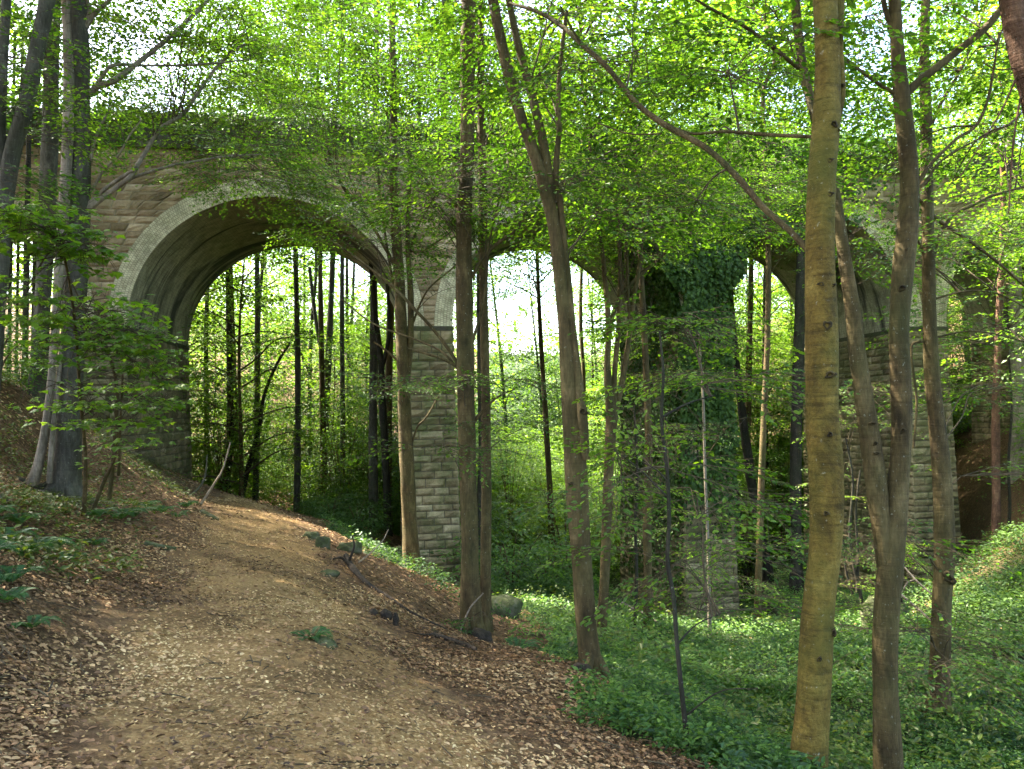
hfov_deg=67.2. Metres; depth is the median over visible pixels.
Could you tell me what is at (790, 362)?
beech tree
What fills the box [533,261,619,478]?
woodland tree
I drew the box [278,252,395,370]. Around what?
woodland tree
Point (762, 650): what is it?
distant ground cover
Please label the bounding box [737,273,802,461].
beech tree
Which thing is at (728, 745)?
ground cover
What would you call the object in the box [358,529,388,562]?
leaning stick
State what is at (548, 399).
beech tree
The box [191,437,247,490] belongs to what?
understorey shrub
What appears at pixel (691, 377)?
beech sapling
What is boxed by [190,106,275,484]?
slender tree
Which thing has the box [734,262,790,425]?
woodland tree
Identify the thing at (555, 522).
understorey shrub
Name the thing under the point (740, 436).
beech tree
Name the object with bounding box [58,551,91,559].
fern
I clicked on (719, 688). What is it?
fern
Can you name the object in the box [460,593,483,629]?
leaning stick
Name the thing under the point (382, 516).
understorey shrub
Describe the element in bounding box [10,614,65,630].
fern
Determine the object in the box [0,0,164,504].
beech tree
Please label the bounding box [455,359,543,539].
hazel thicket
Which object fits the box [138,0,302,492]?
tall beech tree
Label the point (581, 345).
slender tree
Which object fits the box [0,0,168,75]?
tall beech tree
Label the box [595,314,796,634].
beech sapling
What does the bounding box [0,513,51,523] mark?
fern
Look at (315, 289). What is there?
slender tree
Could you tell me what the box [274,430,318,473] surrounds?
understorey shrub
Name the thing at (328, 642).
mossy stone
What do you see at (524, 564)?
understorey shrub
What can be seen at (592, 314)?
woodland tree
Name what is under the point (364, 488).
understorey shrub
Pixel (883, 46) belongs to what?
sky
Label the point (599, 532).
understorey shrub
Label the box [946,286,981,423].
woodland tree
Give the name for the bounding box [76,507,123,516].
fern
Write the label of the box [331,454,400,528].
understorey shrub
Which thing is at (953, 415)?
understorey shrub
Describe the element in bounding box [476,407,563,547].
hazel thicket
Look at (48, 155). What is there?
beech tree
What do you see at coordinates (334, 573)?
mossy rock
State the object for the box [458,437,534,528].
understorey shrub
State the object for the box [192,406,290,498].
understorey shrub
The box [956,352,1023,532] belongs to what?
thin tree
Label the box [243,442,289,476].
understorey shrub
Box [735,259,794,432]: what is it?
woodland tree
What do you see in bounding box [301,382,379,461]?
hazel thicket
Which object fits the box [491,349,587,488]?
beech tree
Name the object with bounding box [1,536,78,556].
fern
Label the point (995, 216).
woodland tree
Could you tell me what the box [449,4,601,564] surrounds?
tall beech tree
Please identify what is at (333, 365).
beech tree
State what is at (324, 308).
beech tree
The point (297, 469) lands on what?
slender tree
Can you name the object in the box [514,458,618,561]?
understorey shrub
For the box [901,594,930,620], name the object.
dead branch
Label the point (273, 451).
hazel thicket
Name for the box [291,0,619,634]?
beech tree
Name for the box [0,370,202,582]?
bank plants
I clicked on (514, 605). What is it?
boulder
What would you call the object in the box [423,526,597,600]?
understorey shrub
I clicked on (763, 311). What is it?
woodland tree
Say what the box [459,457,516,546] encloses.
understorey shrub
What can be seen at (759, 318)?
woodland tree
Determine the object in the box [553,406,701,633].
thin tree
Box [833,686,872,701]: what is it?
fern
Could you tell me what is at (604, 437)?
hazel thicket
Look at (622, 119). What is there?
tall beech tree
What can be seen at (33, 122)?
ivy
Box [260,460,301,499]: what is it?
understorey shrub
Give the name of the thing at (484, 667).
fallen leaves
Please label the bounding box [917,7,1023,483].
pale tree
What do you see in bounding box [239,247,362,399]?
woodland tree
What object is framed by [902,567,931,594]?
dead branch
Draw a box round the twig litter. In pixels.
[0,384,713,768]
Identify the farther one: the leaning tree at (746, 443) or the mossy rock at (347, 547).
the leaning tree at (746, 443)
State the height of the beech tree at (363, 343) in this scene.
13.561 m
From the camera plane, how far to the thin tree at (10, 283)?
27.12 m
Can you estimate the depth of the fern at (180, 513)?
14.49 m
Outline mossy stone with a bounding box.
[312,636,337,649]
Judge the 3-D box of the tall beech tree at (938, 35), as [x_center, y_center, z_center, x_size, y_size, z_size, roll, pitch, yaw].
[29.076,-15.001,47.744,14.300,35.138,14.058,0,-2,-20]
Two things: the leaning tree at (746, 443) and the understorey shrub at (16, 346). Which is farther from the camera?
the leaning tree at (746, 443)
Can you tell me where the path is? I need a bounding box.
[0,484,639,768]
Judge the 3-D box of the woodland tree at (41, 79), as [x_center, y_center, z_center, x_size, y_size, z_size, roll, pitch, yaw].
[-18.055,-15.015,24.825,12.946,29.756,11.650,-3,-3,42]
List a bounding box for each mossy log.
[144,540,176,550]
[199,509,218,519]
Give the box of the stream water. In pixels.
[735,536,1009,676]
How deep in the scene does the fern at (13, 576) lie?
6.40 m
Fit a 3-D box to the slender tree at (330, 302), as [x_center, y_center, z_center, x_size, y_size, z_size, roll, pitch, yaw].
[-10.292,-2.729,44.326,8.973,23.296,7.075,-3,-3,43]
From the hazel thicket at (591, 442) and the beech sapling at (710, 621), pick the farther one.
the hazel thicket at (591, 442)
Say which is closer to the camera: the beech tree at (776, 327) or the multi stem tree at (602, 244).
the multi stem tree at (602, 244)
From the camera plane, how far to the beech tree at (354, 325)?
49.46 m
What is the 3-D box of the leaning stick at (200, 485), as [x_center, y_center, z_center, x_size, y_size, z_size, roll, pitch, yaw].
[-9.899,2.880,24.310,0.151,1.250,0.883,-2,-2,22]
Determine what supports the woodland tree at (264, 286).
on the ground at (970, 506)
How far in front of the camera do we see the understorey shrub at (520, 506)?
48.35 m
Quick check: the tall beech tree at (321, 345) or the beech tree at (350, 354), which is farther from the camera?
the beech tree at (350, 354)
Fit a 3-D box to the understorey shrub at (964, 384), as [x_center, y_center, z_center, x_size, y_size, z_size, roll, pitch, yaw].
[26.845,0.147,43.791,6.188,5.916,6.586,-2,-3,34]
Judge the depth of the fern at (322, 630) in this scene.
6.83 m
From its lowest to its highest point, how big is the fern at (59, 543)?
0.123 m
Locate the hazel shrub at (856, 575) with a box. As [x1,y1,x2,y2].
[789,378,953,605]
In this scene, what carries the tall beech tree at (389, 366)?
on the ground at (970, 506)
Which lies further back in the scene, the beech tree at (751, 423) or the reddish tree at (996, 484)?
the beech tree at (751, 423)
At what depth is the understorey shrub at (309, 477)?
42.49 m
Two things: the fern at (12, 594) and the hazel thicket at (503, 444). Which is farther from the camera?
the hazel thicket at (503, 444)
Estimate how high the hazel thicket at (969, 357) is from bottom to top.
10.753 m
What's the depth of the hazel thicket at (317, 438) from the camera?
48.91 m
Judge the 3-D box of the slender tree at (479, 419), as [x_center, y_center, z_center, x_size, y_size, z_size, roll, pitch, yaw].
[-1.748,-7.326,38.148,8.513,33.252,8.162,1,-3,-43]
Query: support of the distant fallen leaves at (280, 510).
on the ground at (970, 506)
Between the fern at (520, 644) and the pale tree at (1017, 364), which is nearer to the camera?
the fern at (520, 644)
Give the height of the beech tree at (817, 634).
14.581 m
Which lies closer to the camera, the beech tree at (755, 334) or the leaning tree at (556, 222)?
the leaning tree at (556, 222)
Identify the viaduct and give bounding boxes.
[6,106,1023,621]
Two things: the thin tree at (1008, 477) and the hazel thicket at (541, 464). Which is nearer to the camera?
the thin tree at (1008, 477)
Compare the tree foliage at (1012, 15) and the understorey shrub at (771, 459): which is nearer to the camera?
the tree foliage at (1012, 15)
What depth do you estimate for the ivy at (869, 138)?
31.20 m
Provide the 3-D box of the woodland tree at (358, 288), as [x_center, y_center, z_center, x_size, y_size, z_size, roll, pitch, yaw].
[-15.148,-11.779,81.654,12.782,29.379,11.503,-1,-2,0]
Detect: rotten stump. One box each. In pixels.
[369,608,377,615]
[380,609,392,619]
[393,612,398,625]
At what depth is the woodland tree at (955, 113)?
55.13 m
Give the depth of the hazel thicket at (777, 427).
52.18 m
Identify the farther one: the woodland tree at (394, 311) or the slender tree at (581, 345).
the woodland tree at (394, 311)
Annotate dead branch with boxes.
[621,601,668,632]
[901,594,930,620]
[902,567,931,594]
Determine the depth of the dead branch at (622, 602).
18.39 m
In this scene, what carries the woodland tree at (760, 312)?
on the ground at (970, 506)
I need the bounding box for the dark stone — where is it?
[859,595,907,633]
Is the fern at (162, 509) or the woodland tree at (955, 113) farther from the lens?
the woodland tree at (955, 113)
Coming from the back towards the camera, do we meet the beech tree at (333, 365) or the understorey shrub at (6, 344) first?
the beech tree at (333, 365)
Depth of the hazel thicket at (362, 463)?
42.09 m
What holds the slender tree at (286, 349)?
on the ground at (970, 506)
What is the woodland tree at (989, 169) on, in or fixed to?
on the ground at (970, 506)
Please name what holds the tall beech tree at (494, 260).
on the ground at (970, 506)
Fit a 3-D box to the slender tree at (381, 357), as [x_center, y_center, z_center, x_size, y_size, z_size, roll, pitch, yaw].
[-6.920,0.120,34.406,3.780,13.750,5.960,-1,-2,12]
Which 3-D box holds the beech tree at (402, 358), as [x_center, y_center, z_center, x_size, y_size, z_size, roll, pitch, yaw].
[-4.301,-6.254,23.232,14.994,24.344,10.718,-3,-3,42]
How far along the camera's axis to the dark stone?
20.16 m
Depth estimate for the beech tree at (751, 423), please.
48.98 m
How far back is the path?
5.54 m
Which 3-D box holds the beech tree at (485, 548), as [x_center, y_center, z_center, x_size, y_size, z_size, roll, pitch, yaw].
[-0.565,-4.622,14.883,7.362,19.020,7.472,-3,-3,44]
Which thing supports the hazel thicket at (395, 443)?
on the ground at (970, 506)
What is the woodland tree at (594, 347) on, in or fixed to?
on the ground at (970, 506)
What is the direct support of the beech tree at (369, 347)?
on the ground at (970, 506)
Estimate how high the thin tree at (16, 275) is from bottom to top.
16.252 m
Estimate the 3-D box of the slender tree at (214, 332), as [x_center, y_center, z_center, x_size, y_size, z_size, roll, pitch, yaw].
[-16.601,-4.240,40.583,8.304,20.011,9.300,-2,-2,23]
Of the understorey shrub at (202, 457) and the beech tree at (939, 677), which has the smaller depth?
the beech tree at (939, 677)
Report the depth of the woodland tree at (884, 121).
62.42 m
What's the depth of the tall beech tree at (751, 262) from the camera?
40.92 m
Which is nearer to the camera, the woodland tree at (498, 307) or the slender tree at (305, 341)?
the slender tree at (305, 341)
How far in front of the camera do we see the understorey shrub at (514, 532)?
43.09 m
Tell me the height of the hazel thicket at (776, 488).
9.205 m
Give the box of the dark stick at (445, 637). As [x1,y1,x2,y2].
[406,631,476,650]
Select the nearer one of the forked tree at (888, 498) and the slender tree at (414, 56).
the forked tree at (888, 498)
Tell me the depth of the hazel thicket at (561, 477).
54.24 m
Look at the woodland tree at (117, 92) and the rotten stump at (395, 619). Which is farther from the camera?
the woodland tree at (117, 92)
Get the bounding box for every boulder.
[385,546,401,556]
[491,594,522,618]
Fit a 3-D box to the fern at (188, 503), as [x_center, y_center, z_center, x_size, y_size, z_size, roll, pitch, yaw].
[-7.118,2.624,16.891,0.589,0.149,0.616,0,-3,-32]
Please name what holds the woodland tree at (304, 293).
on the ground at (970, 506)
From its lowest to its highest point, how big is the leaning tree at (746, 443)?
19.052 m
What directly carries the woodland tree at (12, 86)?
on the ground at (970, 506)
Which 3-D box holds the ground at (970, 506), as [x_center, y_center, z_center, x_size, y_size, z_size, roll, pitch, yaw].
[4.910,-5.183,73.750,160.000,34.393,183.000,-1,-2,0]
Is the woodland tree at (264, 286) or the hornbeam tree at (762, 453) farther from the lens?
the woodland tree at (264, 286)
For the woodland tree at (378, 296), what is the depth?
67.32 m
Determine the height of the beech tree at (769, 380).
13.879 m
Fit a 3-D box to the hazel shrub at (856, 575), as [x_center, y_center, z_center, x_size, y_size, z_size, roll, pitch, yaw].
[9.414,3.418,20.260,3.866,7.080,4.742,-1,-2,0]
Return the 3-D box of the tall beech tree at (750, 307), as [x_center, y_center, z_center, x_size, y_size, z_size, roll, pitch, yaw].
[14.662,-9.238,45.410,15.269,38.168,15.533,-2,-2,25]
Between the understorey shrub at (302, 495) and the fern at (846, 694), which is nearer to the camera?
the fern at (846, 694)
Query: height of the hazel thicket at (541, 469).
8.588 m
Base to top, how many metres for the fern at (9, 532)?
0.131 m
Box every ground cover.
[479,420,1023,709]
[511,637,1023,768]
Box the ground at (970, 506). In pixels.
[0,298,1023,768]
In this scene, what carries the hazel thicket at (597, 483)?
on the ground at (970, 506)
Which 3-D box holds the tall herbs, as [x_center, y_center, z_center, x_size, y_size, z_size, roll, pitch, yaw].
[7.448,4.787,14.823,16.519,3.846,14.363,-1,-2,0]
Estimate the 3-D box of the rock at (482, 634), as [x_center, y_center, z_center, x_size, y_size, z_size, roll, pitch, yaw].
[-0.509,4.115,12.456,0.413,0.320,0.421,-1,-2,0]
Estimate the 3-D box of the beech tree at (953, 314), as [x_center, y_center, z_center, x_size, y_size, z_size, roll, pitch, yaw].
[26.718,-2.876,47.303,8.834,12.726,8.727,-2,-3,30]
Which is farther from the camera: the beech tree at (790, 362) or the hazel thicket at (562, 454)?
the hazel thicket at (562, 454)
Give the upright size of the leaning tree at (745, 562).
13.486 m
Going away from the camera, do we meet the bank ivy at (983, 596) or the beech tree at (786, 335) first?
the bank ivy at (983, 596)
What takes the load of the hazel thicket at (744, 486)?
on the ground at (970, 506)
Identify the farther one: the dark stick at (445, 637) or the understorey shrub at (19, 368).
the understorey shrub at (19, 368)
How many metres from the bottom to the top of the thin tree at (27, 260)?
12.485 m
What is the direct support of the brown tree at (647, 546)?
on the ground at (970, 506)
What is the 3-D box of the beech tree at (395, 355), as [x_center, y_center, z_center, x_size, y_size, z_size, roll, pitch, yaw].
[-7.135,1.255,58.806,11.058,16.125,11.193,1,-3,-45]
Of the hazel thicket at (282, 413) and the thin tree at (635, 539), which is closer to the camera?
the thin tree at (635, 539)
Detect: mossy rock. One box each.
[320,569,339,577]
[336,541,361,554]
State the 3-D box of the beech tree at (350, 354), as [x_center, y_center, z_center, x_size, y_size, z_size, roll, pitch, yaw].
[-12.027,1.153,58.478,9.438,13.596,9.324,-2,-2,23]
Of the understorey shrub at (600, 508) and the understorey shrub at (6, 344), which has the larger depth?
the understorey shrub at (600, 508)
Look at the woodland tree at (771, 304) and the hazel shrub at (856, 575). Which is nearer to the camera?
the hazel shrub at (856, 575)
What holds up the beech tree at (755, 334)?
on the ground at (970, 506)
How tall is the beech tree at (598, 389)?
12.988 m
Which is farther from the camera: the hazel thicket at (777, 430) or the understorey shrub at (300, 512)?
the hazel thicket at (777, 430)
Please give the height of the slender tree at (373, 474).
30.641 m
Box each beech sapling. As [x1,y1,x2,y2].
[504,289,860,758]
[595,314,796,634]
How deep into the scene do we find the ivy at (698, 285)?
30.36 m
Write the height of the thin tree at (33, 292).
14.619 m
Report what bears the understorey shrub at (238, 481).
on the ground at (970, 506)
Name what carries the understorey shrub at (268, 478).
on the ground at (970, 506)
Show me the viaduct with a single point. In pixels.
(182, 256)
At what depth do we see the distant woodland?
104.35 m
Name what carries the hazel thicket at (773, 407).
on the ground at (970, 506)
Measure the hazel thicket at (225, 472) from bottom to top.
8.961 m
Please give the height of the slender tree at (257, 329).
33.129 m
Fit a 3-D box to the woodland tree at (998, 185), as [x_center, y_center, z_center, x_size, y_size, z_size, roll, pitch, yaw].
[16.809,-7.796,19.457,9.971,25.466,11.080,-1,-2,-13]
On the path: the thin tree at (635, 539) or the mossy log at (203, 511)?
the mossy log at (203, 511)
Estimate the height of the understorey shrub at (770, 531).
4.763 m
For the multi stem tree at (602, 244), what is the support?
on the ground at (970, 506)
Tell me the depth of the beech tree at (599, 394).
56.64 m
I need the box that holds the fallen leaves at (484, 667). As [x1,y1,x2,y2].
[0,475,1012,768]
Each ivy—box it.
[6,94,148,195]
[173,99,459,188]
[450,127,972,605]
[474,118,972,199]
[899,521,1023,656]
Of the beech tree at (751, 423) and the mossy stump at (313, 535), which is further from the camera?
the beech tree at (751, 423)
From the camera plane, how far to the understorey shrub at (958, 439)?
42.71 m
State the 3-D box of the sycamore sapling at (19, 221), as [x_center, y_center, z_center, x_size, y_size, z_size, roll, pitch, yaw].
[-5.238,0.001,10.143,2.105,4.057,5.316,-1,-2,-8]
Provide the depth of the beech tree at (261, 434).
46.00 m
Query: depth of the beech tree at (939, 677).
10.97 m
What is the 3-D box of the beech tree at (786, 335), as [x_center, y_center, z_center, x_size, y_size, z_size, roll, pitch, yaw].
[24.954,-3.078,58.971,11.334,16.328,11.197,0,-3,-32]
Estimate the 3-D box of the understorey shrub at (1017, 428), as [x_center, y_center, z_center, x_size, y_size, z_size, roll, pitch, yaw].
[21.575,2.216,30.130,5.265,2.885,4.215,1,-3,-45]
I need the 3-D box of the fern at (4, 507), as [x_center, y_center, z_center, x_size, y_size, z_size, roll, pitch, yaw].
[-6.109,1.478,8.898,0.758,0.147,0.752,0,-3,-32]
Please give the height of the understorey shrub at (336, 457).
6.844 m
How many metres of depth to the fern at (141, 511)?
12.46 m
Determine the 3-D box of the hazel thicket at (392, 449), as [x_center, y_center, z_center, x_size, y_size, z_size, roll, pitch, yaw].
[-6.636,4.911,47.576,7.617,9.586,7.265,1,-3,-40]
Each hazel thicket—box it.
[51,283,245,448]
[189,344,289,501]
[210,379,308,501]
[244,355,318,466]
[265,383,380,509]
[276,368,399,533]
[301,364,399,529]
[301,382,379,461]
[320,390,477,531]
[354,416,457,517]
[357,365,508,533]
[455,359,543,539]
[475,398,557,528]
[476,404,542,504]
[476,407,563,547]
[492,423,567,540]
[497,420,564,525]
[527,417,602,531]
[537,430,618,486]
[541,433,619,545]
[550,418,620,496]
[588,406,619,539]
[732,450,776,566]
[735,397,806,561]
[751,350,803,488]
[752,346,802,465]
[766,399,803,538]
[946,303,971,426]
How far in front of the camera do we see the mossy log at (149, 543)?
10.91 m
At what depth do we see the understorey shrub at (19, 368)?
22.45 m
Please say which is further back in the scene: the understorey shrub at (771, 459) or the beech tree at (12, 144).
the understorey shrub at (771, 459)
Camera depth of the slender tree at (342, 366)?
42.00 m
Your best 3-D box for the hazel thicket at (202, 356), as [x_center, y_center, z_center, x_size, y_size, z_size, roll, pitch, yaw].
[-19.222,-1.432,40.164,9.663,12.161,9.216,-1,-2,-3]
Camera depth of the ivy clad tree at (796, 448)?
30.82 m
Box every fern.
[0,505,21,517]
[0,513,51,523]
[0,527,45,540]
[0,539,29,555]
[0,565,48,583]
[0,586,42,604]
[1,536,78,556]
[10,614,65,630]
[48,538,75,548]
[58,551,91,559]
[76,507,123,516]
[82,538,114,546]
[106,508,149,518]
[129,506,161,517]
[133,500,161,507]
[147,505,182,512]
[163,510,191,517]
[176,500,199,506]
[289,626,333,641]
[501,637,544,647]
[696,684,725,695]
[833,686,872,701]
[922,744,959,761]
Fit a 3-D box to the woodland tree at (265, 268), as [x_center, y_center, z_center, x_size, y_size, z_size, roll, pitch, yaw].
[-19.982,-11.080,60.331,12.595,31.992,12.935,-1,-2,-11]
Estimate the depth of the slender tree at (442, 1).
37.47 m
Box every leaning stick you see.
[188,455,207,495]
[200,442,230,504]
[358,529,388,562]
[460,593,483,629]
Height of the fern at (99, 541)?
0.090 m
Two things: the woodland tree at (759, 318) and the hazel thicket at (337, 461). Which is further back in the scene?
the woodland tree at (759, 318)
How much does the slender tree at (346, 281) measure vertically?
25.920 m
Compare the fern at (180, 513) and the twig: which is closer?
the twig
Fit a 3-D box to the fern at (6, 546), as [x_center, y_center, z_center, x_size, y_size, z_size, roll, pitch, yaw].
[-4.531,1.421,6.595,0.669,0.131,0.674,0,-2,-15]
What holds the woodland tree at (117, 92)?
on the ground at (970, 506)
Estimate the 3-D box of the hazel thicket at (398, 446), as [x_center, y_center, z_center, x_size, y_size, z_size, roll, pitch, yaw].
[-4.950,4.178,44.491,8.925,11.233,8.513,-3,-3,45]
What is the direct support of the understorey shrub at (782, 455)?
on the ground at (970, 506)
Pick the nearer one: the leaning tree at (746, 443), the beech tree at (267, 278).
the leaning tree at (746, 443)
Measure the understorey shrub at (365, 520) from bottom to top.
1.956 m
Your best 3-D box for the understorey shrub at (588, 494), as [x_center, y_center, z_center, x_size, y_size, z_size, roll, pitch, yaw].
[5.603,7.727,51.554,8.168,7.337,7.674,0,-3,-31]
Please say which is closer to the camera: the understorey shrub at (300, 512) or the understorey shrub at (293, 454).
the understorey shrub at (300, 512)
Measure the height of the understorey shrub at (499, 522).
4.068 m
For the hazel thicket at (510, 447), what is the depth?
62.62 m
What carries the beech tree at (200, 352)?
on the ground at (970, 506)
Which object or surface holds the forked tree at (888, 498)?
on the ground at (970, 506)
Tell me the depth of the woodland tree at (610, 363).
51.77 m
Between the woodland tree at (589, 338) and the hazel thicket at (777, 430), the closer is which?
the hazel thicket at (777, 430)
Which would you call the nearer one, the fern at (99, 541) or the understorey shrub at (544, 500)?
the fern at (99, 541)
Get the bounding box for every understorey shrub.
[1,314,60,393]
[2,317,19,374]
[2,329,90,386]
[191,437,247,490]
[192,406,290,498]
[192,428,221,481]
[196,465,270,497]
[197,449,300,507]
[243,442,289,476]
[259,451,345,510]
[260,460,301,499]
[263,481,368,522]
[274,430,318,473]
[285,486,378,523]
[288,496,339,517]
[303,427,392,500]
[310,429,400,535]
[316,493,401,543]
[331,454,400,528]
[350,492,400,531]
[399,488,532,562]
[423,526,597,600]
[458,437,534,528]
[458,488,567,555]
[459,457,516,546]
[479,540,615,605]
[494,472,558,542]
[499,459,565,533]
[501,464,620,575]
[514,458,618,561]
[530,477,619,574]
[552,468,618,544]
[556,500,619,566]
[735,496,790,573]
[736,427,790,502]
[752,421,803,505]
[764,478,803,526]
[949,336,971,434]
[950,366,971,432]
[953,421,964,453]
[989,405,1023,471]
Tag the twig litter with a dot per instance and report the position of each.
(280, 674)
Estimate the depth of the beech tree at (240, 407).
37.62 m
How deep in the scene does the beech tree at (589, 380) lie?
74.54 m
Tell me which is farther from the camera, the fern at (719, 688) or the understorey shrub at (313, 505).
the understorey shrub at (313, 505)
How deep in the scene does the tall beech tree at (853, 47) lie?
42.45 m
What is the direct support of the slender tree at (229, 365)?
on the ground at (970, 506)
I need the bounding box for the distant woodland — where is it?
[7,242,961,462]
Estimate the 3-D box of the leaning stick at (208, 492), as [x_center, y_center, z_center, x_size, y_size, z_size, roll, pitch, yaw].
[-7.402,2.215,19.267,0.108,1.511,0.891,-3,-3,37]
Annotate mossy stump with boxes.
[303,531,319,540]
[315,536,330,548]
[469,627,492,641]
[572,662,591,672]
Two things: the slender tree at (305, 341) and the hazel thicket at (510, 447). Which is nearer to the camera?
the slender tree at (305, 341)
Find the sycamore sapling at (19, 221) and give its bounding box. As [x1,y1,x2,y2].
[0,188,195,516]
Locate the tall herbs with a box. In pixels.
[492,547,1023,768]
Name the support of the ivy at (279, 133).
attached to the viaduct
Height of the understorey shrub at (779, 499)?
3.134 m
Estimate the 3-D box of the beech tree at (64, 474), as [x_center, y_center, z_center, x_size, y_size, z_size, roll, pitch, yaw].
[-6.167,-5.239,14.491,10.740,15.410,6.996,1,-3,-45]
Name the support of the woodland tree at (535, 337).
on the ground at (970, 506)
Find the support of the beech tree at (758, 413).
on the ground at (970, 506)
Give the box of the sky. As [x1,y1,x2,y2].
[7,0,1023,355]
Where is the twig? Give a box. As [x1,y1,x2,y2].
[41,680,53,709]
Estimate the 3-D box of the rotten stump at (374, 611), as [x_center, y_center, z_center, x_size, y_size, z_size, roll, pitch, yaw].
[-1.746,2.886,9.693,0.118,0.124,0.119,-1,-2,0]
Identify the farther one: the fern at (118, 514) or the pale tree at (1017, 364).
the pale tree at (1017, 364)
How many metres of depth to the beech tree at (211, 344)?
37.59 m
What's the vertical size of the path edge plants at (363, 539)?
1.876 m
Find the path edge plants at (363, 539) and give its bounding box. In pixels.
[316,511,459,605]
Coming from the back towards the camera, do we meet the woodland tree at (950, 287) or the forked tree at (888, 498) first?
the woodland tree at (950, 287)
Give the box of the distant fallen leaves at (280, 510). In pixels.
[0,380,1010,727]
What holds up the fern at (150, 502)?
on the ground at (970, 506)
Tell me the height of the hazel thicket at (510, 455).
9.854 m
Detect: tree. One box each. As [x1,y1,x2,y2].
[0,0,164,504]
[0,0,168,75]
[0,0,219,403]
[0,0,398,505]
[6,0,60,128]
[6,4,146,166]
[6,9,131,378]
[6,19,91,374]
[7,41,53,337]
[9,32,96,375]
[90,69,147,111]
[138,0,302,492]
[142,0,608,572]
[177,257,285,467]
[182,241,356,497]
[188,0,312,500]
[188,257,316,449]
[188,279,289,447]
[189,296,290,475]
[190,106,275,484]
[190,291,252,403]
[194,54,339,445]
[194,84,294,492]
[200,30,336,441]
[215,0,365,513]
[219,0,416,510]
[226,107,350,512]
[236,331,322,496]
[237,270,360,461]
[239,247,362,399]
[242,247,358,412]
[250,314,398,508]
[259,0,531,534]
[267,253,367,500]
[276,249,351,494]
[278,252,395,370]
[289,3,404,490]
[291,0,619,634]
[294,0,741,683]
[301,288,399,498]
[304,312,397,454]
[307,259,395,470]
[308,306,458,513]
[314,293,477,483]
[317,0,442,529]
[322,260,393,406]
[323,263,393,536]
[325,89,476,365]
[346,31,532,302]
[348,0,620,631]
[352,279,492,357]
[356,1,485,124]
[364,301,497,474]
[379,0,501,123]
[397,0,538,554]
[423,0,938,768]
[430,0,782,631]
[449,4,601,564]
[452,252,558,466]
[452,256,523,435]
[475,112,622,394]
[488,250,593,468]
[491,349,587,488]
[493,0,806,628]
[510,335,616,479]
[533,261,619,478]
[540,268,619,427]
[541,271,618,468]
[546,284,614,441]
[548,40,713,274]
[551,346,620,465]
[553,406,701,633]
[560,365,620,527]
[572,0,885,619]
[586,349,620,497]
[588,307,620,494]
[596,297,802,504]
[614,0,799,304]
[619,301,791,538]
[632,0,1023,768]
[674,0,894,546]
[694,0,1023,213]
[695,0,954,142]
[730,264,794,585]
[731,321,784,572]
[733,107,805,507]
[733,342,780,512]
[734,258,792,423]
[734,261,793,345]
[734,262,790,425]
[734,264,787,385]
[734,280,791,490]
[734,316,802,481]
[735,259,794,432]
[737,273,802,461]
[743,150,850,601]
[753,299,803,483]
[756,0,1023,730]
[757,291,793,415]
[779,316,803,470]
[846,82,949,307]
[863,0,1021,146]
[866,0,1017,402]
[881,10,1023,542]
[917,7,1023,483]
[934,3,1023,362]
[941,0,1023,324]
[946,133,975,367]
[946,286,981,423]
[946,295,971,419]
[954,0,1023,264]
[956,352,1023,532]

